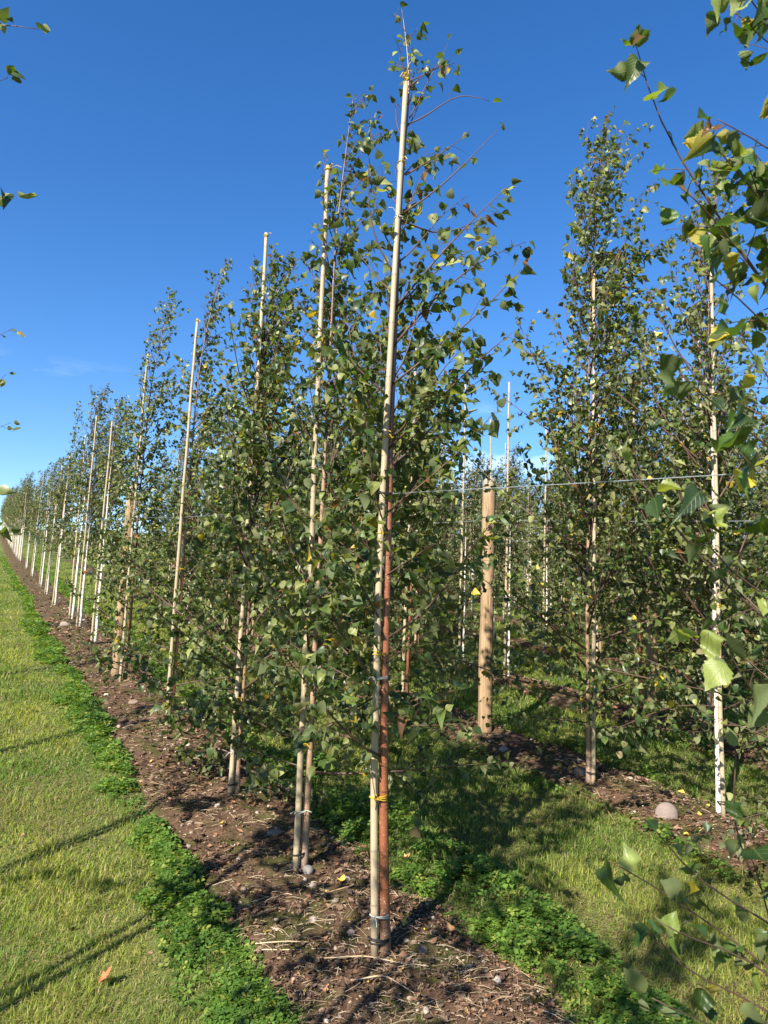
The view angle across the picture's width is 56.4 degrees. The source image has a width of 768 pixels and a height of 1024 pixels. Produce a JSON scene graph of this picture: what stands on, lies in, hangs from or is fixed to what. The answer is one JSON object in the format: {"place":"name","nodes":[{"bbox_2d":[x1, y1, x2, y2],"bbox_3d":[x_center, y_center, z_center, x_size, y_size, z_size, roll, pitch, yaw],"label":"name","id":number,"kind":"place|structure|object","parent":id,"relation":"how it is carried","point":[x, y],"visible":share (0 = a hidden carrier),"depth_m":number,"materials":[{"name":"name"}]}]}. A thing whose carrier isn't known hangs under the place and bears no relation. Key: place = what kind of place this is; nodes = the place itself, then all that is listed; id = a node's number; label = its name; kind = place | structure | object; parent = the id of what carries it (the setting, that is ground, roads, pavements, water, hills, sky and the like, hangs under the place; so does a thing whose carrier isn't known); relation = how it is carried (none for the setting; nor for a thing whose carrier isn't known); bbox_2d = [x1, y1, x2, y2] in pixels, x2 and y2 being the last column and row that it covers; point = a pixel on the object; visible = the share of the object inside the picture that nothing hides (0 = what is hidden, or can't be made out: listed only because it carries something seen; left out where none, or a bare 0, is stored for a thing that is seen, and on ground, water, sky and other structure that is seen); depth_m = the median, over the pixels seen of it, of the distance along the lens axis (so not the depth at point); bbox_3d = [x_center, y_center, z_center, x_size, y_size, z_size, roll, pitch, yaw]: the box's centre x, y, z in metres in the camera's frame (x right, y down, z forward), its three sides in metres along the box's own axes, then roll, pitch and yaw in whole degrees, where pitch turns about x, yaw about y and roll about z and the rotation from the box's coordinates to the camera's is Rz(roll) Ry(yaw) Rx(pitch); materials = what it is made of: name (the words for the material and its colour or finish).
{"place":"outdoors","nodes":[
{"label":"outdoors","id":0,"kind":"place"},
{"bbox_2d":[0,531,767,1023],"bbox_3d":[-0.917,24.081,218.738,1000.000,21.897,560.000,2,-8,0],"label":"lawn","id":1,"kind":"structure","parent":0,"point":[152,939],"depth_m":3.87,"materials":[{"name":"green plant"}]},
{"bbox_2d":[0,328,24,430],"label":"birch tree","id":2,"kind":"object","parent":1,"relation":"on","point":[3,383],"visible":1,"depth_m":5.16,"materials":[{"name":"green plant"}]},
{"bbox_2d":[0,188,36,494],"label":"birch tree","id":3,"kind":"object","parent":1,"relation":"on","point":[6,199],"visible":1,"depth_m":2.35,"materials":[{"name":"green plant"}]},
{"bbox_2d":[10,478,33,557],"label":"birch tree","id":4,"kind":"object","parent":1,"relation":"on","point":[20,512],"visible":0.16,"depth_m":38.73,"materials":[{"name":"green plant"}]},
{"bbox_2d":[0,7,49,545],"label":"birch tree","id":5,"kind":"object","parent":1,"relation":"on","point":[16,77],"visible":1,"depth_m":2.99,"materials":[{"name":"green plant"}]},
{"bbox_2d":[9,470,41,557],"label":"birch tree","id":6,"kind":"object","parent":1,"relation":"on","point":[27,485],"visible":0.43,"depth_m":37.13,"materials":[{"name":"green plant"}]},
{"bbox_2d":[11,485,42,560],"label":"birch tree","id":7,"kind":"object","parent":1,"relation":"on","point":[21,509],"visible":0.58,"depth_m":35.27,"materials":[{"name":"green plant"}]},
{"bbox_2d":[19,485,45,568],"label":"birch tree","id":8,"kind":"object","parent":1,"relation":"on","point":[35,503],"visible":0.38,"depth_m":29.87,"materials":[{"name":"green plant"}]},
{"bbox_2d":[20,468,56,575],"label":"birch tree","id":9,"kind":"object","parent":1,"relation":"on","point":[33,502],"visible":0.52,"depth_m":26.08,"materials":[{"name":"green plant"}]},
{"bbox_2d":[39,476,50,585],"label":"bamboo stake","id":10,"kind":"object","parent":1,"relation":"on","point":[43,541],"visible":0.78,"depth_m":21.56,"materials":[{"name":"wood"}]},
{"bbox_2d":[44,467,61,593],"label":"bamboo stake","id":11,"kind":"object","parent":1,"relation":"on","point":[48,570],"visible":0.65,"depth_m":18.99,"materials":[{"name":"wood"}]},
{"bbox_2d":[30,459,83,585],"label":"birch tree","id":12,"kind":"object","parent":1,"relation":"on","point":[55,466],"visible":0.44,"depth_m":21.84,"materials":[{"name":"green plant"}]},
{"bbox_2d":[34,456,80,593],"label":"birch tree","id":13,"kind":"object","parent":1,"relation":"on","point":[61,483],"visible":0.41,"depth_m":19.25,"materials":[{"name":"green plant"}]},
{"bbox_2d":[34,450,105,604],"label":"birch tree","id":14,"kind":"object","parent":1,"relation":"on","point":[60,505],"visible":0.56,"depth_m":16.54,"materials":[{"name":"green plant"}]},
{"bbox_2d":[53,423,153,625],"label":"birch tree","id":15,"kind":"object","parent":1,"relation":"on","point":[94,486],"visible":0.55,"depth_m":12.96,"materials":[{"name":"green plant"}]},
{"bbox_2d":[98,965,111,982],"bbox_3d":[-1.042,1.724,2.680,0.040,0.051,0.045,2,-8,0],"label":"fallen leaf","id":16,"kind":"object","parent":1,"relation":"on","point":[103,977],"visible":1,"depth_m":2.68,"materials":[{"name":"orange plant"}]},
{"bbox_2d":[72,395,177,643],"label":"birch tree","id":17,"kind":"object","parent":1,"relation":"on","point":[111,501],"visible":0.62,"depth_m":11.03,"materials":[{"name":"green plant"}]},
{"bbox_2d":[116,354,150,681],"bbox_3d":[-2.887,0.067,8.225,0.152,3.901,0.087,2,-8,0],"label":"bamboo stake","id":18,"kind":"object","parent":1,"relation":"on","point":[130,548],"visible":0.62,"depth_m":8.19,"materials":[{"name":"wood"}]},
{"bbox_2d":[115,456,187,595],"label":"birch tree","id":19,"kind":"object","parent":1,"relation":"on","point":[161,482],"visible":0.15,"depth_m":19.08,"materials":[{"name":"green plant"}]},
{"bbox_2d":[139,447,206,602],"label":"birch tree","id":20,"kind":"object","parent":1,"relation":"on","point":[171,519],"visible":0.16,"depth_m":17.39,"materials":[{"name":"green plant"}]},
{"bbox_2d":[141,405,247,611],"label":"birch tree","id":21,"kind":"object","parent":1,"relation":"on","point":[196,478],"visible":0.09,"depth_m":15.74,"materials":[{"name":"green plant"}]},
{"bbox_2d":[170,391,248,621],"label":"birch tree","id":22,"kind":"object","parent":1,"relation":"on","point":[223,445],"visible":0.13,"depth_m":14.46,"materials":[{"name":"green plant"}]},
{"bbox_2d":[186,433,275,628],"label":"birch tree","id":23,"kind":"object","parent":1,"relation":"on","point":[226,507],"visible":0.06,"depth_m":12.80,"materials":[{"name":"green plant"}]},
{"bbox_2d":[211,441,293,638],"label":"birch tree","id":24,"kind":"object","parent":1,"relation":"on","point":[229,581],"visible":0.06,"depth_m":11.54,"materials":[{"name":"green plant"}]},
{"bbox_2d":[0,530,560,1023],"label":"soil strip","id":25,"kind":"object","parent":1,"relation":"on","point":[224,814],"visible":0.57,"depth_m":3.40,"materials":[{"name":"brown soil"}]},
{"bbox_2d":[52,455,70,604],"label":"bamboo stake","id":26,"kind":"object","parent":25,"relation":"in","point":[58,550],"visible":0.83,"depth_m":16.34,"materials":[{"name":"wood"}]},
{"bbox_2d":[68,435,85,618],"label":"bamboo stake","id":27,"kind":"object","parent":25,"relation":"in","point":[78,518],"visible":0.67,"depth_m":13.90,"materials":[{"name":"wood"}]},
{"bbox_2d":[76,416,96,625],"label":"bamboo stake","id":28,"kind":"object","parent":25,"relation":"in","point":[82,562],"visible":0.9,"depth_m":12.77,"materials":[{"name":"wood"}]},
{"bbox_2d":[42,383,135,618],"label":"birch tree","id":29,"kind":"object","parent":25,"relation":"in","point":[90,436],"visible":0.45,"depth_m":14.20,"materials":[{"name":"green plant"}]},
{"bbox_2d":[90,421,112,640],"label":"bamboo stake","id":30,"kind":"object","parent":25,"relation":"in","point":[93,617],"visible":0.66,"depth_m":10.89,"materials":[{"name":"wood"}]},
{"bbox_2d":[111,486,133,675],"bbox_3d":[-3.094,0.852,8.526,0.126,2.443,0.126,2,-8,0],"label":"wooden post","id":31,"kind":"object","parent":25,"relation":"in","point":[116,657],"visible":0.25,"depth_m":8.44,"materials":[{"name":"wood"}]},
{"bbox_2d":[60,287,205,679],"bbox_3d":[-2.922,-0.378,8.324,1.690,4.751,1.399,-5,-10,43],"label":"birch tree","id":32,"kind":"object","parent":25,"relation":"in","point":[147,512],"visible":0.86,"depth_m":8.30,"materials":[{"name":"green plant"}]},
{"bbox_2d":[165,318,199,724],"bbox_3d":[-1.821,0.067,6.488,0.111,3.811,0.090,2,-8,0],"label":"bamboo stake","id":33,"kind":"object","parent":25,"relation":"in","point":[182,503],"visible":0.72,"depth_m":6.49,"materials":[{"name":"wood"}]},
{"bbox_2d":[89,257,282,714],"bbox_3d":[-1.498,-0.232,6.746,1.860,4.446,1.418,-1,-8,20],"label":"birch tree","id":34,"kind":"object","parent":25,"relation":"in","point":[205,433],"visible":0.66,"depth_m":6.62,"materials":[{"name":"green plant"}]},
{"bbox_2d":[74,243,399,813],"bbox_3d":[-0.895,0.110,4.837,2.284,4.041,1.948,-5,-11,45],"label":"birch tree","id":35,"kind":"object","parent":25,"relation":"in","point":[269,391],"visible":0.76,"depth_m":4.70,"materials":[{"name":"green plant"}]},
{"bbox_2d":[226,232,269,794],"bbox_3d":[-0.903,-0.029,4.799,0.087,3.911,0.081,2,-8,0],"label":"bamboo stake","id":36,"kind":"object","parent":25,"relation":"on","point":[231,784],"visible":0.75,"depth_m":4.70,"materials":[{"name":"wood"}]},
{"bbox_2d":[266,829,282,837],"bbox_3d":[-0.606,1.788,3.983,0.094,0.038,0.064,5,-8,-21],"label":"stone","id":37,"kind":"object","parent":25,"relation":"on","point":[272,832],"visible":0.93,"depth_m":3.97,"materials":[{"name":"grey stone"}]},
{"bbox_2d":[302,865,313,873],"bbox_3d":[-0.373,1.766,3.530,0.053,0.048,0.054,0,-8,18],"label":"stone","id":38,"kind":"object","parent":25,"relation":"on","point":[307,869],"visible":0.95,"depth_m":3.51,"materials":[{"name":"grey stone"}]},
{"bbox_2d":[290,163,341,870],"bbox_3d":[-0.367,-0.037,3.805,0.130,3.871,0.090,2,-8,0],"label":"bamboo stake","id":39,"kind":"object","parent":25,"relation":"in","point":[298,811],"visible":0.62,"depth_m":3.77,"materials":[{"name":"wood"}]},
{"bbox_2d":[197,85,519,868],"bbox_3d":[-0.180,-0.267,4.044,1.614,4.355,1.636,8,-9,-35],"label":"birch tree","id":40,"kind":"object","parent":25,"relation":"in","point":[341,481],"visible":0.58,"depth_m":3.84,"materials":[{"name":"green plant"}]},
{"bbox_2d":[350,975,419,996],"bbox_3d":[0.006,1.736,2.644,0.274,0.028,0.040,0,-8,19],"label":"dead stick","id":41,"kind":"object","parent":25,"relation":"on","point":[378,976],"visible":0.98,"depth_m":2.67,"materials":[{"name":"wood"}]},
{"bbox_2d":[366,62,410,958],"bbox_3d":[0.023,-0.114,3.102,0.137,3.987,0.073,2,-8,0],"label":"bamboo stake","id":42,"kind":"object","parent":25,"relation":"in","point":[375,941],"visible":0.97,"depth_m":3.06,"materials":[{"name":"wood"}]},
{"bbox_2d":[257,1,536,955],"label":"birch tree","id":43,"kind":"object","parent":25,"relation":"in","point":[397,721],"visible":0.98,"depth_m":3.11,"materials":[{"name":"green plant"}]},
{"bbox_2d":[148,471,767,517],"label":"trellis wire","id":44,"kind":"object","parent":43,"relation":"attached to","point":[528,486],"visible":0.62,"depth_m":2.22,"materials":[{"name":"metal"}]},
{"bbox_2d":[33,592,767,1023],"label":"pebbles","id":45,"kind":"object","parent":25,"relation":"on","point":[405,940],"visible":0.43,"depth_m":3.43,"materials":[{"name":"stone"}]},
{"bbox_2d":[240,375,343,648],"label":"birch tree","id":46,"kind":"object","parent":1,"relation":"on","point":[303,394],"visible":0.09,"depth_m":10.70,"materials":[{"name":"green plant"}]},
{"bbox_2d":[268,372,401,661],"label":"birch tree","id":47,"kind":"object","parent":1,"relation":"on","point":[323,578],"visible":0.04,"depth_m":9.61,"materials":[{"name":"green plant"}]},
{"bbox_2d":[301,325,436,687],"bbox_3d":[-0.201,-0.107,8.693,1.667,4.484,2.214,1,-8,8],"label":"birch tree","id":48,"kind":"object","parent":1,"relation":"on","point":[356,511],"visible":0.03,"depth_m":8.60,"materials":[{"name":"green plant"}]},
{"bbox_2d":[0,554,767,1023],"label":"clover","id":49,"kind":"object","parent":1,"relation":"on","point":[180,878],"visible":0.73,"depth_m":3.40,"materials":[{"name":"green plant"}]},
{"bbox_2d":[0,566,767,1023],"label":"leaf litter","id":50,"kind":"object","parent":1,"relation":"on","point":[470,940],"visible":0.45,"depth_m":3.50,"materials":[{"name":"brown plant"}]},
{"bbox_2d":[324,955,413,965],"bbox_3d":[-0.055,1.744,2.786,0.363,0.021,0.031,1,-8,11],"label":"dead stick","id":51,"kind":"object","parent":50,"relation":"on","point":[361,956],"visible":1,"depth_m":2.81,"materials":[{"name":"wood"}]},
{"bbox_2d":[337,412,468,634],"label":"birch tree","id":52,"kind":"object","parent":1,"relation":"on","point":[401,621],"depth_m":11.38,"materials":[{"name":"green plant"}]},
{"bbox_2d":[401,339,416,698],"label":"bamboo stake","id":53,"kind":"object","parent":1,"relation":"on","point":[404,624],"visible":0.23,"depth_m":7.42,"materials":[{"name":"wood"}]},
{"bbox_2d":[64,560,767,881],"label":"soil strip","id":54,"kind":"object","parent":1,"relation":"on","point":[494,746],"visible":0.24,"depth_m":4.94,"materials":[{"name":"brown soil"}]},
{"bbox_2d":[478,478,495,732],"bbox_3d":[0.914,0.876,6.371,0.130,2.386,0.133,2,-8,0],"label":"wooden post","id":55,"kind":"object","parent":54,"relation":"in","point":[486,624],"visible":0.66,"depth_m":6.31,"materials":[{"name":"wood"}]},
{"bbox_2d":[573,767,585,775],"bbox_3d":[1.407,1.862,5.130,0.091,0.063,0.091,-5,-10,42],"label":"stone","id":56,"kind":"object","parent":54,"relation":"on","point":[579,771],"visible":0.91,"depth_m":5.10,"materials":[{"name":"grey stone"}]},
{"bbox_2d":[411,105,765,782],"bbox_3d":[1.653,-0.567,5.343,2.426,5.113,2.154,-1,-8,21],"label":"birch tree","id":57,"kind":"object","parent":54,"relation":"in","point":[606,293],"visible":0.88,"depth_m":5.16,"materials":[{"name":"green plant"}]},
{"bbox_2d":[586,273,598,781],"bbox_3d":[1.496,0.086,5.155,0.048,3.800,0.093,9,-11,-43],"label":"bamboo stake","id":58,"kind":"object","parent":54,"relation":"in","point":[593,749],"visible":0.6,"depth_m":5.06,"materials":[{"name":"wood"}]},
{"bbox_2d":[655,802,677,819],"bbox_3d":[1.713,1.839,4.358,0.129,0.144,0.121,2,-8,0],"label":"stone","id":59,"kind":"object","parent":54,"relation":"on","point":[665,810],"visible":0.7,"depth_m":4.33,"materials":[{"name":"beige stone"}]},
{"bbox_2d":[584,149,767,813],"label":"birch tree","id":60,"kind":"object","parent":54,"relation":"in","point":[670,549],"visible":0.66,"depth_m":4.77,"materials":[{"name":"green plant"}]},
{"bbox_2d":[708,216,725,816],"bbox_3d":[2.161,-0.044,4.654,0.059,4.050,0.099,9,-10,-40],"label":"bamboo stake","id":61,"kind":"object","parent":54,"relation":"in","point":[720,726],"visible":0.56,"depth_m":4.57,"materials":[{"name":"wood"}]},
{"bbox_2d":[381,388,483,653],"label":"birch tree","id":62,"kind":"object","parent":1,"relation":"on","point":[447,509],"visible":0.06,"depth_m":10.59,"materials":[{"name":"green plant"}]},
{"bbox_2d":[351,358,517,704],"bbox_3d":[0.524,0.122,7.786,1.874,3.906,1.668,-4,-10,39],"label":"birch tree","id":63,"kind":"object","parent":1,"relation":"on","point":[420,621],"visible":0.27,"depth_m":7.39,"materials":[{"name":"green plant"}]},
{"bbox_2d":[417,498,463,624],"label":"birch tree","id":64,"kind":"object","parent":1,"relation":"on","point":[442,537],"visible":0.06,"depth_m":14.08,"materials":[{"name":"green plant"}]},
{"bbox_2d":[118,565,767,769],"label":"soil strip","id":65,"kind":"object","parent":1,"relation":"on","point":[626,720],"visible":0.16,"depth_m":6.96,"materials":[{"name":"brown soil"}]},
{"bbox_2d":[143,559,753,699],"bbox_3d":[-2.718,2.278,20.660,0.933,3.554,41.923,6,-9,-29],"label":"soil strip","id":66,"kind":"object","parent":1,"relation":"on","point":[523,644],"visible":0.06,"depth_m":11.16,"materials":[{"name":"brown soil"}]},
{"bbox_2d":[443,479,464,589],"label":"birch tree","id":67,"kind":"object","parent":1,"relation":"on","point":[454,487],"visible":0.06,"depth_m":21.46,"materials":[{"name":"green plant"}]},
{"bbox_2d":[458,384,465,665],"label":"bamboo stake","id":68,"kind":"object","parent":1,"relation":"on","point":[461,560],"visible":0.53,"depth_m":9.64,"materials":[{"name":"wood"}]},
{"bbox_2d":[443,467,507,660],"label":"birch tree","id":69,"kind":"object","parent":1,"relation":"on","point":[470,535],"visible":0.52,"depth_m":9.71,"materials":[{"name":"green plant"}]},
{"bbox_2d":[453,453,499,611],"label":"birch tree","id":70,"kind":"object","parent":1,"relation":"on","point":[478,484],"visible":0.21,"depth_m":16.85,"materials":[{"name":"green plant"}]},
{"bbox_2d":[464,454,506,597],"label":"birch tree","id":71,"kind":"object","parent":1,"relation":"on","point":[487,466],"visible":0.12,"depth_m":20.18,"materials":[{"name":"green plant"}]},
{"bbox_2d":[465,491,525,637],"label":"birch tree","id":72,"kind":"object","parent":1,"relation":"on","point":[498,505],"visible":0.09,"depth_m":12.64,"materials":[{"name":"green plant"}]},
{"bbox_2d":[456,463,555,676],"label":"birch tree","id":73,"kind":"object","parent":1,"relation":"on","point":[502,548],"visible":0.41,"depth_m":8.97,"materials":[{"name":"green plant"}]},
{"bbox_2d":[503,382,509,677],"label":"bamboo stake","id":74,"kind":"object","parent":1,"relation":"on","point":[505,614],"visible":0.51,"depth_m":8.88,"materials":[{"name":"wood"}]},
{"bbox_2d":[493,442,540,575],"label":"birch tree","id":75,"kind":"object","parent":1,"relation":"on","point":[518,483],"visible":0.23,"depth_m":15.72,"materials":[{"name":"green plant"}]},
{"bbox_2d":[500,475,540,604],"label":"birch tree","id":76,"kind":"object","parent":1,"relation":"on","point":[522,519],"visible":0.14,"depth_m":18.78,"materials":[{"name":"green plant"}]},
{"bbox_2d":[511,485,557,594],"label":"birch tree","id":77,"kind":"object","parent":1,"relation":"on","point":[531,493],"visible":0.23,"depth_m":21.53,"materials":[{"name":"green plant"}]},
{"bbox_2d":[542,430,546,647],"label":"bamboo stake","id":78,"kind":"object","parent":1,"relation":"on","point":[545,528],"visible":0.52,"depth_m":11.37,"materials":[{"name":"wood"}]},
{"bbox_2d":[524,467,579,607],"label":"birch tree","id":79,"kind":"object","parent":1,"relation":"on","point":[539,530],"visible":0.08,"depth_m":17.73,"materials":[{"name":"green plant"}]},
{"bbox_2d":[520,474,585,647],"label":"birch tree","id":80,"kind":"object","parent":1,"relation":"on","point":[532,547],"visible":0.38,"depth_m":11.49,"materials":[{"name":"green plant"}]},
{"bbox_2d":[510,427,628,626],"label":"birch tree","id":81,"kind":"object","parent":1,"relation":"on","point":[528,589],"visible":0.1,"depth_m":14.09,"materials":[{"name":"green plant"}]},
{"bbox_2d":[422,591,767,645],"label":"soil strip","id":82,"kind":"object","parent":1,"relation":"on","point":[515,606],"visible":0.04,"depth_m":16.68,"materials":[{"name":"brown soil"}]},
{"bbox_2d":[536,433,665,659],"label":"birch tree","id":83,"kind":"object","parent":1,"relation":"on","point":[579,590],"visible":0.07,"depth_m":10.31,"materials":[{"name":"green plant"}]},
{"bbox_2d":[435,605,767,667],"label":"soil strip","id":84,"kind":"object","parent":1,"relation":"on","point":[501,618],"visible":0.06,"depth_m":14.58,"materials":[{"name":"brown soil"}]},
{"bbox_2d":[559,423,668,637],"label":"birch tree","id":85,"kind":"object","parent":1,"relation":"on","point":[568,618],"visible":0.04,"depth_m":12.63,"materials":[{"name":"green plant"}]},
{"bbox_2d":[632,410,640,714],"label":"bamboo stake","id":86,"kind":"object","parent":1,"relation":"on","point":[635,636],"visible":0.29,"depth_m":7.00,"materials":[{"name":"wood"}]},
{"bbox_2d":[644,490,658,726],"bbox_3d":[2.497,0.943,6.693,0.119,2.351,0.112,2,-8,0],"label":"wooden post","id":87,"kind":"object","parent":1,"relation":"on","point":[651,655],"visible":0.21,"depth_m":6.63,"materials":[{"name":"wood"}]},
{"bbox_2d":[564,325,753,719],"bbox_3d":[2.744,0.059,7.397,1.969,4.103,1.752,-2,-9,28],"label":"birch tree","id":88,"kind":"object","parent":1,"relation":"on","point":[644,350],"visible":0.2,"depth_m":7.11,"materials":[{"name":"green plant"}]},
{"bbox_2d":[594,0,767,1023],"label":"birch tree","id":89,"kind":"object","parent":1,"relation":"on","point":[699,137],"visible":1,"depth_m":1.44,"materials":[{"name":"green plant"}]},
{"bbox_2d":[600,388,767,682],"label":"birch tree","id":90,"kind":"object","parent":1,"relation":"on","point":[668,654],"visible":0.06,"depth_m":9.05,"materials":[{"name":"green plant"}]},
{"bbox_2d":[603,350,767,734],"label":"birch tree","id":91,"kind":"object","parent":1,"relation":"on","point":[734,548],"visible":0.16,"depth_m":6.36,"materials":[{"name":"green plant"}]},
{"bbox_2d":[628,400,764,653],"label":"birch tree","id":92,"kind":"object","parent":1,"relation":"on","point":[728,548],"visible":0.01,"depth_m":11.28,"materials":[{"name":"green plant"}]},
{"bbox_2d":[697,340,712,732],"bbox_3d":[2.912,0.159,6.465,0.086,3.805,0.065,1,-8,10],"label":"bamboo stake","id":93,"kind":"object","parent":1,"relation":"on","point":[708,694],"visible":0.14,"depth_m":6.28,"materials":[{"name":"wood"}]},
{"bbox_2d":[670,356,767,863],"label":"birch tree","id":94,"kind":"object","parent":1,"relation":"on","point":[760,740],"visible":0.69,"depth_m":3.86,"materials":[{"name":"green plant"}]},
{"bbox_2d":[699,441,765,633],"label":"birch tree","id":95,"kind":"object","parent":1,"relation":"on","point":[747,548],"visible":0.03,"depth_m":13.19,"materials":[{"name":"green plant"}]},
{"bbox_2d":[711,333,767,695],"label":"birch tree","id":96,"kind":"object","parent":1,"relation":"on","point":[763,453],"visible":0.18,"depth_m":8.20,"materials":[{"name":"green plant"}]},
{"bbox_2d":[719,439,767,630],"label":"birch tree","id":97,"kind":"object","parent":1,"relation":"on","point":[763,535],"visible":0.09,"depth_m":10.40,"materials":[{"name":"green plant"}]},
{"bbox_2d":[738,383,767,747],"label":"birch tree","id":98,"kind":"object","parent":1,"relation":"on","point":[766,587],"visible":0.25,"depth_m":6.01,"materials":[{"name":"green plant"}]},
{"bbox_2d":[743,416,767,618],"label":"birch tree","id":99,"kind":"object","parent":1,"relation":"on","point":[758,506],"visible":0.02,"depth_m":15.18,"materials":[{"name":"green plant"}]},
{"bbox_2d":[0,0,767,539],"label":"sky","id":100,"kind":"structure","parent":0,"point":[158,143],"materials":[{"name":"blue"}]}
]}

